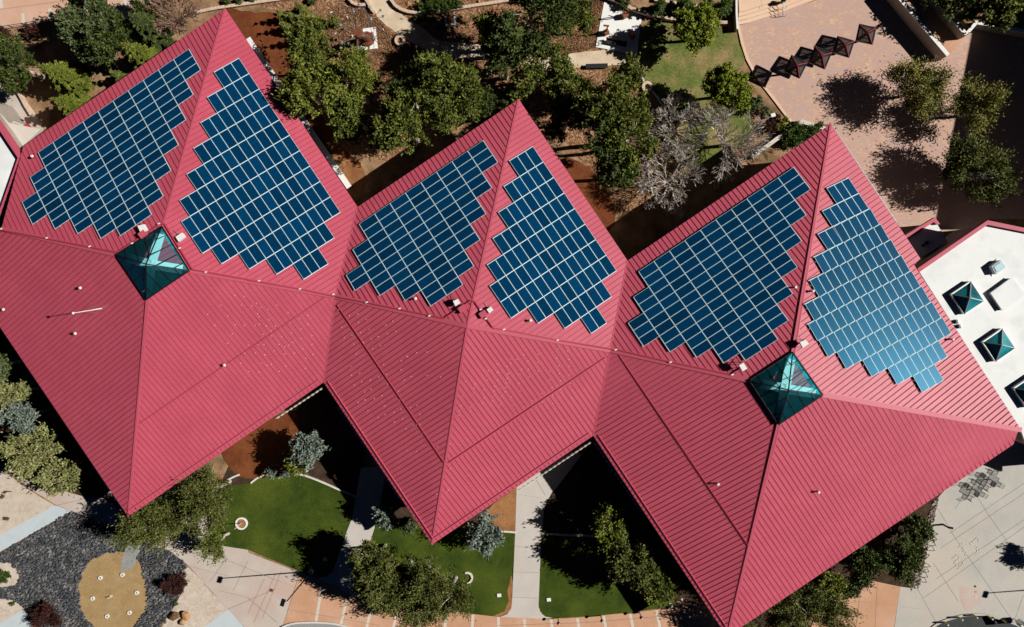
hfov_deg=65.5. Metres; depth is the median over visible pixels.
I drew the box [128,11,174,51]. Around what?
spruce tree
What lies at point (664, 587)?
pine tree
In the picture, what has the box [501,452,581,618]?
footpath
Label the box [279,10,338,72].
pine tree
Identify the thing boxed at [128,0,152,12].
shrub
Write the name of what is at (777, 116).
shrub
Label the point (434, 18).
shrub
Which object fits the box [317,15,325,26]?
spruce tree
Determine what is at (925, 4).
pine tree
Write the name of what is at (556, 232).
solar array
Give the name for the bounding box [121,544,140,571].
grey gravel patch
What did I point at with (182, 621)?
boulder
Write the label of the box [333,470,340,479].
shrub
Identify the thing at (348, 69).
pine tree
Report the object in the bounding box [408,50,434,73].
pine tree
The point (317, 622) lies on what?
planter kerb
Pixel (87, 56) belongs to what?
pine tree
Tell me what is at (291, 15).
spruce tree
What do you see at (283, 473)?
shrub
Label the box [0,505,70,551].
pale concrete strip
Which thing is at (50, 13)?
paving band
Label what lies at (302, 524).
lawn
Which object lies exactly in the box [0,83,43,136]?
concrete apron
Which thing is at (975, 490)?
patio table
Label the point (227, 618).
pale concrete strip
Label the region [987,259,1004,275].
rooftop unit
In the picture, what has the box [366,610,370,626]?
paving band
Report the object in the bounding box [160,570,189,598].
shrub
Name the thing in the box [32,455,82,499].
pine tree
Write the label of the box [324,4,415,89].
bark chips
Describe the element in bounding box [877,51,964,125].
leafy tree
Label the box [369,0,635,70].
sandy path
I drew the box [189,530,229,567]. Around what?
leafy tree
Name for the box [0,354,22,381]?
pine tree
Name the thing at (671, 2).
block wall
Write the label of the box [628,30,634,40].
pedestal sculpture
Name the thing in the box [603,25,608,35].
pedestal sculpture
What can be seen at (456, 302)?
combiner box
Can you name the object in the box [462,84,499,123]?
pine tree
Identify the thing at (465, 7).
block wall
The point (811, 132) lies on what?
shrub
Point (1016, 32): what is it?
plaza wall
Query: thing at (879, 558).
pine tree
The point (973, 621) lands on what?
driveway circle
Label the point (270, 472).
shrub
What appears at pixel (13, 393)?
pine tree
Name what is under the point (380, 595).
leafy tree
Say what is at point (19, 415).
pine tree
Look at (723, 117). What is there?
bare tree
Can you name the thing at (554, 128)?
pine tree
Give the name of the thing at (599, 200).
red mulch bed
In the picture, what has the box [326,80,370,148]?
pine tree
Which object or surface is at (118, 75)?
spruce tree
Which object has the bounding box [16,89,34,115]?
block wall
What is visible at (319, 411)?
bed soil
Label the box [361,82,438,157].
pine tree
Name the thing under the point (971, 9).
pine tree
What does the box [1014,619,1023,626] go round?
sign post
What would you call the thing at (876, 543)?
shrub bed soil
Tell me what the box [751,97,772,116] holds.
shrub
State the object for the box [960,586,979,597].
paved panel
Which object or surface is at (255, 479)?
lawn kerb
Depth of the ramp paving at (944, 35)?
90.73 m
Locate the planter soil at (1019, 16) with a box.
[948,0,1023,29]
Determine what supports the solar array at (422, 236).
on the civic building
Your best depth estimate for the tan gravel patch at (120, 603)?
95.53 m
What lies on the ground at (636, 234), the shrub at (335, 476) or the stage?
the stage
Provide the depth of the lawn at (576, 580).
93.44 m
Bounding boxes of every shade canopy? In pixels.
[784,55,806,78]
[808,46,831,68]
[832,36,854,57]
[855,24,875,44]
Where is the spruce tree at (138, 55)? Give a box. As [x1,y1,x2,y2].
[120,41,161,69]
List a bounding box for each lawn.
[207,473,355,576]
[357,524,514,615]
[539,535,670,617]
[639,20,752,169]
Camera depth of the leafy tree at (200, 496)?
87.47 m
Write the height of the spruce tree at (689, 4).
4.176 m
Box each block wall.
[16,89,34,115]
[195,0,288,13]
[348,0,365,7]
[365,0,375,13]
[390,0,508,14]
[607,0,726,25]
[654,0,720,7]
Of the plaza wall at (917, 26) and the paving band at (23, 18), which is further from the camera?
the paving band at (23, 18)
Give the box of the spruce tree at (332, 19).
[328,13,341,28]
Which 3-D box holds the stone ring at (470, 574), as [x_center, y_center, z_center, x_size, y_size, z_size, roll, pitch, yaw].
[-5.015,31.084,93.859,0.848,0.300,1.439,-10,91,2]
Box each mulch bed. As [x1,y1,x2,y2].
[222,411,297,478]
[226,8,366,201]
[246,0,656,216]
[563,157,615,230]
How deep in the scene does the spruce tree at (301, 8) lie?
92.27 m
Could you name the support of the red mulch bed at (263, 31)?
on the ground at (636, 234)
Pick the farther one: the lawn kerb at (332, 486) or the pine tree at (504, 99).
the lawn kerb at (332, 486)
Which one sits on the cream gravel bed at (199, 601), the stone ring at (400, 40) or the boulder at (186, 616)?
the boulder at (186, 616)
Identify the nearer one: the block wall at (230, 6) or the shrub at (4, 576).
the block wall at (230, 6)
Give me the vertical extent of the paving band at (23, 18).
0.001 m
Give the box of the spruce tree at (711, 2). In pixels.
[695,0,714,8]
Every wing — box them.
[0,102,35,230]
[914,220,1023,443]
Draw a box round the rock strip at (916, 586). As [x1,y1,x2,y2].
[912,498,938,588]
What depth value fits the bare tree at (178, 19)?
90.00 m
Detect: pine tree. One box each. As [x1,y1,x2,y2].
[0,30,45,94]
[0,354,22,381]
[0,379,41,412]
[0,401,50,437]
[0,421,65,482]
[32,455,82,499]
[49,0,123,60]
[71,35,115,64]
[77,0,135,67]
[271,53,352,120]
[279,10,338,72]
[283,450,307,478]
[287,429,330,476]
[320,42,381,109]
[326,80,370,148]
[340,536,404,586]
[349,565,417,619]
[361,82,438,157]
[371,502,395,530]
[380,60,424,112]
[397,516,417,536]
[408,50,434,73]
[415,46,491,135]
[460,510,504,560]
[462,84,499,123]
[464,4,515,56]
[483,25,524,79]
[484,0,581,63]
[495,81,516,110]
[505,28,577,101]
[539,97,587,146]
[540,0,602,39]
[542,60,598,124]
[571,73,642,129]
[574,101,630,162]
[589,500,631,552]
[592,145,642,190]
[594,88,661,175]
[596,526,661,592]
[607,52,646,91]
[640,561,685,606]
[841,581,867,600]
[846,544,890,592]
[871,549,885,569]
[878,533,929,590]
[920,0,944,8]
[942,0,985,24]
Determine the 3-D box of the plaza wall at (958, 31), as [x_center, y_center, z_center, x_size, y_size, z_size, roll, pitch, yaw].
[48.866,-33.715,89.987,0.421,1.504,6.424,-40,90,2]
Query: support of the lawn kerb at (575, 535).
on the ground at (636, 234)
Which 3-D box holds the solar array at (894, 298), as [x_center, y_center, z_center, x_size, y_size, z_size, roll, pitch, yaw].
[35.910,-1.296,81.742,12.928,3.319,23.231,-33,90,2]
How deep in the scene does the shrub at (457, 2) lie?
91.70 m
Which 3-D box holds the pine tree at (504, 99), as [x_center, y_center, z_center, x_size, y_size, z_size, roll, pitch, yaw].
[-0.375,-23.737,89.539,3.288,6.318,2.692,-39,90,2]
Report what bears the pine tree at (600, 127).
on the mulch bed at (627, 203)
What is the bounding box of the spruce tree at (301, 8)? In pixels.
[295,0,308,14]
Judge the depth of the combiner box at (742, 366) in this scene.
79.44 m
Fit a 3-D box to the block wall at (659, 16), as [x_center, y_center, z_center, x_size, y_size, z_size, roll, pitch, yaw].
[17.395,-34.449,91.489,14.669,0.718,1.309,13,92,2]
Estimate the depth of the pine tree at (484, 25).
83.26 m
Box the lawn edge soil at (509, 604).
[495,576,512,615]
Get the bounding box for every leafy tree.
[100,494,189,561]
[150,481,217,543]
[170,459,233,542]
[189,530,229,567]
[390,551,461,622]
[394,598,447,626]
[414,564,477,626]
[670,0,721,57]
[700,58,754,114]
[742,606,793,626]
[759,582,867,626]
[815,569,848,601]
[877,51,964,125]
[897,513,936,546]
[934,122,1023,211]
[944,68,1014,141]
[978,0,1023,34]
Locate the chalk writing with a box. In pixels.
[952,537,980,568]
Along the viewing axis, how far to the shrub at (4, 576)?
95.28 m
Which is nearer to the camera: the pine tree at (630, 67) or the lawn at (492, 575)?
the pine tree at (630, 67)
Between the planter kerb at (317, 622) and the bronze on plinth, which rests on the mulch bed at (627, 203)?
the bronze on plinth
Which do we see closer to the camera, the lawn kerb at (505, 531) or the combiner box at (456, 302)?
the combiner box at (456, 302)
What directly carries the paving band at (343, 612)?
on the salmon plaza at (303, 601)
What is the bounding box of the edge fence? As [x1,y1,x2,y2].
[4,19,45,27]
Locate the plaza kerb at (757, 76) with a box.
[738,25,794,124]
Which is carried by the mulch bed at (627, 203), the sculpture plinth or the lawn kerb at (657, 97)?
the sculpture plinth
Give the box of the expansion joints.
[3,0,1023,626]
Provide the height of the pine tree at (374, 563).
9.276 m
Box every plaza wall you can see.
[733,0,738,32]
[751,119,825,158]
[886,0,949,60]
[928,0,967,39]
[962,21,1023,37]
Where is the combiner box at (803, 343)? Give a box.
[797,336,808,347]
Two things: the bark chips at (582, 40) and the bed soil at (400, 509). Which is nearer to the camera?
the bark chips at (582, 40)
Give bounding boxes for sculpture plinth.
[360,27,377,49]
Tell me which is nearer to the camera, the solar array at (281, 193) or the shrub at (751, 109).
the solar array at (281, 193)
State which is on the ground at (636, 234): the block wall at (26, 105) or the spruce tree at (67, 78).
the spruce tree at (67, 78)
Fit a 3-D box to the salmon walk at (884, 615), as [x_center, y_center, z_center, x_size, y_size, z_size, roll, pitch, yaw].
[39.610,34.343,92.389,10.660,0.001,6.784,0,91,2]
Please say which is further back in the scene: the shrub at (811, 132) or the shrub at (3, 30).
the shrub at (3, 30)
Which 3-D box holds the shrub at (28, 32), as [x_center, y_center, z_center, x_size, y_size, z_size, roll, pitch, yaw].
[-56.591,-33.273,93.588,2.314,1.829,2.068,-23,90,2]
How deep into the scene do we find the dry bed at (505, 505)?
93.63 m
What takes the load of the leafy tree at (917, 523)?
on the shrub bed soil at (876, 543)
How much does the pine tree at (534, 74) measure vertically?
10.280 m
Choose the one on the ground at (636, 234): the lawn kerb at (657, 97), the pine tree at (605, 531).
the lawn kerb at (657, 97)
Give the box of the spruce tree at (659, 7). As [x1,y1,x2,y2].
[650,0,667,22]
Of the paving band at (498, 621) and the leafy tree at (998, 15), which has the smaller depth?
the leafy tree at (998, 15)
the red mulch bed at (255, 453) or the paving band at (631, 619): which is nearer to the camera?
the paving band at (631, 619)
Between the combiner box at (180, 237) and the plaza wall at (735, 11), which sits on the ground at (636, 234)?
the plaza wall at (735, 11)
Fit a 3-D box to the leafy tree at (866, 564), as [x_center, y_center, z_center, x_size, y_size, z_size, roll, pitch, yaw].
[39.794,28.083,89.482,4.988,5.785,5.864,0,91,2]
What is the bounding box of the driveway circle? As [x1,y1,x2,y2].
[936,616,1017,626]
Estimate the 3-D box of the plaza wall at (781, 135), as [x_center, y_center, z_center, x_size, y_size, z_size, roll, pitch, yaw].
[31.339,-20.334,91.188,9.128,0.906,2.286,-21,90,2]
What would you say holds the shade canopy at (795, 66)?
on the brick plaza at (895, 149)
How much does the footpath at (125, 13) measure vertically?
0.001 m
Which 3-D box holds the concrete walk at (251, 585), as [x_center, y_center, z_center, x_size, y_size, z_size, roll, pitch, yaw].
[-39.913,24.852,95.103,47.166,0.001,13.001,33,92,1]
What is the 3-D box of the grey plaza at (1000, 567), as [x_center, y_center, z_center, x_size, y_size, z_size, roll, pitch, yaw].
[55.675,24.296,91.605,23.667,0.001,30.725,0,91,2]
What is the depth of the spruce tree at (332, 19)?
92.09 m
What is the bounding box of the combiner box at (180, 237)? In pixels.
[174,230,186,241]
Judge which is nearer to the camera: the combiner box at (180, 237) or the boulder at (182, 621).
the combiner box at (180, 237)
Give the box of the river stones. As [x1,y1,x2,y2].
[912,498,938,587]
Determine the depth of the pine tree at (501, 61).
83.44 m
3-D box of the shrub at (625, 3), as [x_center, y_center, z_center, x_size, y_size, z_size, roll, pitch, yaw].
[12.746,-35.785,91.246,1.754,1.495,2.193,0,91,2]
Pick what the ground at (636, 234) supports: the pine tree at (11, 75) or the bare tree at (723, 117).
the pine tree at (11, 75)
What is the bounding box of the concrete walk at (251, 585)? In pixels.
[1,439,299,626]
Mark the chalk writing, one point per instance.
(966, 552)
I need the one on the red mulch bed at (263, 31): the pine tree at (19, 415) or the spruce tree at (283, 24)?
the spruce tree at (283, 24)
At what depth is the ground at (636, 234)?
93.05 m
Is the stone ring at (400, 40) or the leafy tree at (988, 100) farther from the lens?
the stone ring at (400, 40)
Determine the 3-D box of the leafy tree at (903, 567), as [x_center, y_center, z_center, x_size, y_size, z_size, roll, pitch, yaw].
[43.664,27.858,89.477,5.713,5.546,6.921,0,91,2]
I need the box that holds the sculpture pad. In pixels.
[596,0,641,54]
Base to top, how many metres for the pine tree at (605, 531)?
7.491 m
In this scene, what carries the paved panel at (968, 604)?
on the grey plaza at (1000, 567)
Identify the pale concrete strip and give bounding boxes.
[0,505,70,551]
[0,609,30,626]
[205,610,242,626]
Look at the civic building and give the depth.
83.73 m
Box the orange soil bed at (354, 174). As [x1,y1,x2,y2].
[322,148,366,201]
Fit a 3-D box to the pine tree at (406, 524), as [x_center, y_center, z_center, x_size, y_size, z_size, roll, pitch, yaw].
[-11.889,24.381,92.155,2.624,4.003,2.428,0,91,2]
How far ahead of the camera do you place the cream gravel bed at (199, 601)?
95.20 m
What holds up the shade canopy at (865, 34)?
on the brick plaza at (895, 149)
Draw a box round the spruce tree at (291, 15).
[285,11,300,23]
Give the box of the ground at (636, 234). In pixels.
[0,0,1023,626]
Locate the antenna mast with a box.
[72,304,104,313]
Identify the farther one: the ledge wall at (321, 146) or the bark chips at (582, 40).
the ledge wall at (321, 146)
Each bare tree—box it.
[148,0,205,34]
[326,0,388,58]
[631,141,706,217]
[646,91,709,159]
[690,98,774,189]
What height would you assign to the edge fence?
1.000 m
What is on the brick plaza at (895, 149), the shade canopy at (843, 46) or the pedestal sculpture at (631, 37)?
the shade canopy at (843, 46)
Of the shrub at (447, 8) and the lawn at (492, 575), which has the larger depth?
the lawn at (492, 575)
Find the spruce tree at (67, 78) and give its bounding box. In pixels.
[37,60,97,98]
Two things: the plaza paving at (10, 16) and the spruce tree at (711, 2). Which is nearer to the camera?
the spruce tree at (711, 2)
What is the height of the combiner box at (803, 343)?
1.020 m
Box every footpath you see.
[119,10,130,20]
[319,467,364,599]
[322,466,384,597]
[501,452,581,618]
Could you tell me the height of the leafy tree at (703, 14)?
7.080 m
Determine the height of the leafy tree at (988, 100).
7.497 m
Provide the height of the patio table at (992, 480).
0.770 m
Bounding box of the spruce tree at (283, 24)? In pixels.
[279,20,292,34]
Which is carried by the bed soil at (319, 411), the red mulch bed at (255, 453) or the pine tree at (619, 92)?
the red mulch bed at (255, 453)
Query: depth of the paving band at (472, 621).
94.05 m
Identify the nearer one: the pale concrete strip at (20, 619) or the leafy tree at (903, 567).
the leafy tree at (903, 567)
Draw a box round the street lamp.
[280,569,313,606]
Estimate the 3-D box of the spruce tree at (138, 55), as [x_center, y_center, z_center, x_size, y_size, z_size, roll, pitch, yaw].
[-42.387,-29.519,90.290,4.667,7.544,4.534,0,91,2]
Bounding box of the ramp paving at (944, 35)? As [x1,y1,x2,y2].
[906,0,963,54]
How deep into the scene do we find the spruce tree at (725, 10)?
90.31 m
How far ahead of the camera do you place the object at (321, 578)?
94.53 m
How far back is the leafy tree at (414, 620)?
88.44 m
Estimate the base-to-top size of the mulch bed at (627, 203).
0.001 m
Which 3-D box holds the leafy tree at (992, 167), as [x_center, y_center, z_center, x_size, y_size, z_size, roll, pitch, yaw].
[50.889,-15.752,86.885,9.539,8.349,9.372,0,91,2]
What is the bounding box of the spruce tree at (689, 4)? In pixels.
[668,0,694,16]
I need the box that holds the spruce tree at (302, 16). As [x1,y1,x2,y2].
[298,13,307,22]
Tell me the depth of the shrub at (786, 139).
90.68 m
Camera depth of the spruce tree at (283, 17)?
91.71 m
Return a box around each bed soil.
[0,329,120,513]
[222,383,364,494]
[377,475,506,524]
[542,442,705,606]
[746,496,938,626]
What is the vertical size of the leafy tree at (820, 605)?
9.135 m
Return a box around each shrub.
[0,25,13,41]
[0,569,11,583]
[21,22,41,38]
[29,601,62,626]
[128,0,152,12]
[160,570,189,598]
[264,463,279,479]
[278,468,289,479]
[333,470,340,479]
[413,13,423,21]
[414,0,433,16]
[424,0,442,13]
[431,14,437,22]
[442,0,457,12]
[452,0,464,6]
[618,0,630,10]
[739,102,754,114]
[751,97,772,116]
[763,119,777,135]
[775,112,780,119]
[777,115,789,131]
[778,120,806,146]
[778,131,795,148]
[798,120,823,141]
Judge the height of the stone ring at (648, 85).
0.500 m
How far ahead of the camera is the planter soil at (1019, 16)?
89.59 m
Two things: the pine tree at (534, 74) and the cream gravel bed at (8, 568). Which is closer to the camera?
the pine tree at (534, 74)
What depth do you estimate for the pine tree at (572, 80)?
84.70 m
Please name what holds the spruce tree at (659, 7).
on the ground at (636, 234)
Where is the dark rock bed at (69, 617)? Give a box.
[0,512,187,626]
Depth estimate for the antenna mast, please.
82.32 m
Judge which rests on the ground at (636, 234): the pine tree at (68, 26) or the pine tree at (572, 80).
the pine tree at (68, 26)
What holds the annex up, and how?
on the brick plaza at (895, 149)
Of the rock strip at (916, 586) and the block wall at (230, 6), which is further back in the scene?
the block wall at (230, 6)
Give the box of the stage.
[738,0,813,24]
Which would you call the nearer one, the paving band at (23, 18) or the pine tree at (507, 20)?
the pine tree at (507, 20)
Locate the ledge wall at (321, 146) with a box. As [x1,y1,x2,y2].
[246,37,351,188]
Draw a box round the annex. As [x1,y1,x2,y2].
[905,217,946,257]
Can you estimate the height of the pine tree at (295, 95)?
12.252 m
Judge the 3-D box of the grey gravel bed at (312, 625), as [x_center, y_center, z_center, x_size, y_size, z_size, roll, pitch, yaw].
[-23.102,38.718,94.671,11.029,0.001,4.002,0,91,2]
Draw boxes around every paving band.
[21,13,24,23]
[48,8,51,18]
[315,585,323,620]
[340,598,347,623]
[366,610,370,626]
[471,615,473,626]
[497,617,499,626]
[629,613,633,626]
[655,610,660,626]
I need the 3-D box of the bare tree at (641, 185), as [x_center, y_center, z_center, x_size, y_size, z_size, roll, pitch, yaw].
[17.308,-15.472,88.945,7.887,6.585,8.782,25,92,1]
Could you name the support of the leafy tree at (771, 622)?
on the shrub bed soil at (876, 543)
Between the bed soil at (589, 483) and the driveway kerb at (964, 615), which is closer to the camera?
the driveway kerb at (964, 615)
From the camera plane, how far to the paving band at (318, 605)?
94.66 m
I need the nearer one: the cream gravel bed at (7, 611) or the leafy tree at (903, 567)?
the leafy tree at (903, 567)
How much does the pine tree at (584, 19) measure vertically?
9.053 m
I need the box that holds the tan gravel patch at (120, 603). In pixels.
[78,551,146,626]
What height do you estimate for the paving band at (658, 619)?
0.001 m
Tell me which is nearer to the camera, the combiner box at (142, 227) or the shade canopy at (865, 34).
the combiner box at (142, 227)
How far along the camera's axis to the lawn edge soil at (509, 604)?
93.81 m
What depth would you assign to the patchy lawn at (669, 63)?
91.87 m
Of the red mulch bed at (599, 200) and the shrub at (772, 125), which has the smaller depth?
the shrub at (772, 125)
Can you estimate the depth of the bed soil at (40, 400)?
95.28 m
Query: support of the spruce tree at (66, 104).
on the ground at (636, 234)
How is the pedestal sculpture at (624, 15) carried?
on the sculpture pad
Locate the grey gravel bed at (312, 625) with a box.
[286,623,341,626]
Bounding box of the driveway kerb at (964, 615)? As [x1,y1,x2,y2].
[931,613,1019,626]
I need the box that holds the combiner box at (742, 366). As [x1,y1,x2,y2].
[736,359,746,370]
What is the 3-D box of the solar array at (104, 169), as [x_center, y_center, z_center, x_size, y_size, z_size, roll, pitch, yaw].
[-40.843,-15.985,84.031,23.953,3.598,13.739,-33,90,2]
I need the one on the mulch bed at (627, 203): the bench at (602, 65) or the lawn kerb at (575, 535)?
the bench at (602, 65)
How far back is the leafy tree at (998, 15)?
84.73 m
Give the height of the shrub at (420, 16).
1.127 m
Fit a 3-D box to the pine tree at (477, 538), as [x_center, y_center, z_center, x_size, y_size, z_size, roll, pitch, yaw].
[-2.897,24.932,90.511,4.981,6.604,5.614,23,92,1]
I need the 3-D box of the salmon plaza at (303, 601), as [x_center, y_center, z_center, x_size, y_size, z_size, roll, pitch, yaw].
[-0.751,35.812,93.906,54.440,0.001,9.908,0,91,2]
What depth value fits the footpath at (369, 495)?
94.25 m
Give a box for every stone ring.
[235,517,247,529]
[395,35,405,46]
[465,571,472,583]
[641,81,652,92]
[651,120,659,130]
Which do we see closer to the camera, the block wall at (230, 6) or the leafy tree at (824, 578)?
the leafy tree at (824, 578)
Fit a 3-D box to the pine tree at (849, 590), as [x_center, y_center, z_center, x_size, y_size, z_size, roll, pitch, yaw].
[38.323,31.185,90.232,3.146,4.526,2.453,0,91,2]
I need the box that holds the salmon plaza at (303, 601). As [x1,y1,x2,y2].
[284,573,719,626]
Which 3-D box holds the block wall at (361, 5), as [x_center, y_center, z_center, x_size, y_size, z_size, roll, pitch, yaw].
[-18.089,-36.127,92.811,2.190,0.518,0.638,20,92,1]
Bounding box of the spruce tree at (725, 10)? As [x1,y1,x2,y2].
[716,0,733,18]
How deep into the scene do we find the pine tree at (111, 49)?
87.63 m
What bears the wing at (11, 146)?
on the ground at (636, 234)
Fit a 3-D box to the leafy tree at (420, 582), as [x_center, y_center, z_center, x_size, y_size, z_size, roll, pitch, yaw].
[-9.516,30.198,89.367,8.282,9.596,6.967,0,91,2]
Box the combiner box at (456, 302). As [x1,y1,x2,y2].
[451,294,459,305]
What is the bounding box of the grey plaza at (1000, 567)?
[894,441,1023,626]
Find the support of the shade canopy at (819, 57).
on the brick plaza at (895, 149)
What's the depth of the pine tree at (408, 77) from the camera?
83.75 m
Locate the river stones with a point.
(930, 518)
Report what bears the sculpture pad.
on the mulch bed at (627, 203)
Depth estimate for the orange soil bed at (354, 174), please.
93.50 m
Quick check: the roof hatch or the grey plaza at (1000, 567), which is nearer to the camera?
the roof hatch
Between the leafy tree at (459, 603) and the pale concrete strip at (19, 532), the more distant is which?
the pale concrete strip at (19, 532)
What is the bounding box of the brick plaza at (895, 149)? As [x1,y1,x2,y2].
[740,0,1023,236]
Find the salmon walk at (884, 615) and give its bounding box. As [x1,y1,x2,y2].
[811,581,899,626]
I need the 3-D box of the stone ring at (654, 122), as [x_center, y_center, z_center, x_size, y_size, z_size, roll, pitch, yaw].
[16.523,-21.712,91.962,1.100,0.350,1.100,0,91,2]
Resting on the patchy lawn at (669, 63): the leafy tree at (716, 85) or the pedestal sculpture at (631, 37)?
the leafy tree at (716, 85)
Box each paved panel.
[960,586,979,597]
[960,599,980,610]
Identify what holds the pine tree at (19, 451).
on the bed soil at (40, 400)
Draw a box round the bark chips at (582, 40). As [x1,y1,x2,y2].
[551,0,602,55]
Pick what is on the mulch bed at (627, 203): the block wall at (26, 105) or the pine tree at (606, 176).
the pine tree at (606, 176)
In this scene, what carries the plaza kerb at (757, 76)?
on the brick plaza at (895, 149)
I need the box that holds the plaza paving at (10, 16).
[0,0,154,28]
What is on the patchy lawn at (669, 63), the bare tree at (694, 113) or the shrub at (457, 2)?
the bare tree at (694, 113)
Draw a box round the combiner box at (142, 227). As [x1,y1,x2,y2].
[138,224,148,231]
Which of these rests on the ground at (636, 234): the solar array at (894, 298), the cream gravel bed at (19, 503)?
the cream gravel bed at (19, 503)
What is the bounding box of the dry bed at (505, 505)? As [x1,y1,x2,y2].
[486,487,516,530]
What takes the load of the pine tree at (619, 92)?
on the mulch bed at (627, 203)
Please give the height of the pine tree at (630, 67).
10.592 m
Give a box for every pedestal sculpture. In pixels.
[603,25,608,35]
[621,8,628,19]
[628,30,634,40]
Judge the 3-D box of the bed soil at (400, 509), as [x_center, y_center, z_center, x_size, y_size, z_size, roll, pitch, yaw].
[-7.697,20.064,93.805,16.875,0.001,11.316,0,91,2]
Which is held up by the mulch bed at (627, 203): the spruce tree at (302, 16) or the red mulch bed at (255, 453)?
the spruce tree at (302, 16)
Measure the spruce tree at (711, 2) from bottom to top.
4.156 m
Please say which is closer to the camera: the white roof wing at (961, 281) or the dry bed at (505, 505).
the white roof wing at (961, 281)
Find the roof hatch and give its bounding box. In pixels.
[989,277,1023,310]
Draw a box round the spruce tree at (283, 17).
[276,9,289,22]
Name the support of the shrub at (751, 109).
on the ground at (636, 234)
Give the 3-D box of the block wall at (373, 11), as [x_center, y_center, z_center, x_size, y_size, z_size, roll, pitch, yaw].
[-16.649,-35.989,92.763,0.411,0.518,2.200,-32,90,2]
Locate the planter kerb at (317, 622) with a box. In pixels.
[281,621,348,626]
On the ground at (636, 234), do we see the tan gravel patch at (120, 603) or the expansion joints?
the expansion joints
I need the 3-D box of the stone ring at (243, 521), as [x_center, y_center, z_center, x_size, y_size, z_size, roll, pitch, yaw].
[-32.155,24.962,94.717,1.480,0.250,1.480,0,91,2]
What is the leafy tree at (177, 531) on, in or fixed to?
on the concrete walk at (251, 585)
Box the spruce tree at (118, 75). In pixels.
[109,69,131,82]
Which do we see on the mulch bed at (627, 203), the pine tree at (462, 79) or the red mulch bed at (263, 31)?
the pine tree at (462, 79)
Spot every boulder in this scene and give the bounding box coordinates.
[169,612,179,620]
[179,618,185,624]
[182,611,189,620]
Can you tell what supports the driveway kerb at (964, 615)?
on the ground at (636, 234)
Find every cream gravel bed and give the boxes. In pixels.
[0,468,53,534]
[0,562,18,586]
[0,599,24,622]
[162,567,227,626]
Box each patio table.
[969,484,982,496]
[985,473,999,486]
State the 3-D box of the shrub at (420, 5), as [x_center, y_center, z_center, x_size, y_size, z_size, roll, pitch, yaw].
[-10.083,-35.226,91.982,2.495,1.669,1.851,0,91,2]
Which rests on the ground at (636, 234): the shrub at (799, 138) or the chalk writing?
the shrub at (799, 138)
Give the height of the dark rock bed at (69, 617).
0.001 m
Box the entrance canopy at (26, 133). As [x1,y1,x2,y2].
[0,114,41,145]
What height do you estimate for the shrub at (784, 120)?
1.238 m
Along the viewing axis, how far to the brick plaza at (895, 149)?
91.13 m
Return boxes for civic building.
[0,8,1021,626]
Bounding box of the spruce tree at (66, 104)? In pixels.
[48,93,96,117]
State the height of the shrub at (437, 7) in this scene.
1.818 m
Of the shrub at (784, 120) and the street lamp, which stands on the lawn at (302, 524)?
the street lamp
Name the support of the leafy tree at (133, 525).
on the concrete walk at (251, 585)
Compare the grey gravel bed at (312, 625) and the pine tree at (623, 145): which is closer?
the pine tree at (623, 145)
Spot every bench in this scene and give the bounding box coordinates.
[586,63,607,68]
[606,37,626,46]
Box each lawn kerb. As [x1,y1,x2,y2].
[250,474,266,483]
[295,473,357,497]
[501,530,515,532]
[542,533,628,538]
[651,90,665,141]
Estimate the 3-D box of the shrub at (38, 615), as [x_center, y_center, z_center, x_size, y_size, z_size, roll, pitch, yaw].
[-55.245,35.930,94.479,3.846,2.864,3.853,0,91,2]
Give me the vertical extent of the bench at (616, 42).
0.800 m
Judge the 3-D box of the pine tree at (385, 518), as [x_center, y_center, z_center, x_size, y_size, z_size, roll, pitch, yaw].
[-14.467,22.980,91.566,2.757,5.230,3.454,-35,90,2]
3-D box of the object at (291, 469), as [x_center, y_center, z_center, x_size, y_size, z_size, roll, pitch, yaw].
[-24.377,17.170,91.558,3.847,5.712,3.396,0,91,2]
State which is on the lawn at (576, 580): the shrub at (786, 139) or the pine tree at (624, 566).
the pine tree at (624, 566)
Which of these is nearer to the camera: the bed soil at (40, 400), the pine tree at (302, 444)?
the pine tree at (302, 444)
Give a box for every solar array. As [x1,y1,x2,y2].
[22,49,200,238]
[179,58,340,278]
[346,140,497,305]
[487,146,616,333]
[628,167,809,362]
[805,178,951,392]
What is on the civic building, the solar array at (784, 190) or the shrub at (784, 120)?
the solar array at (784, 190)
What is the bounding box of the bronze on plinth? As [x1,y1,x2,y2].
[443,13,456,26]

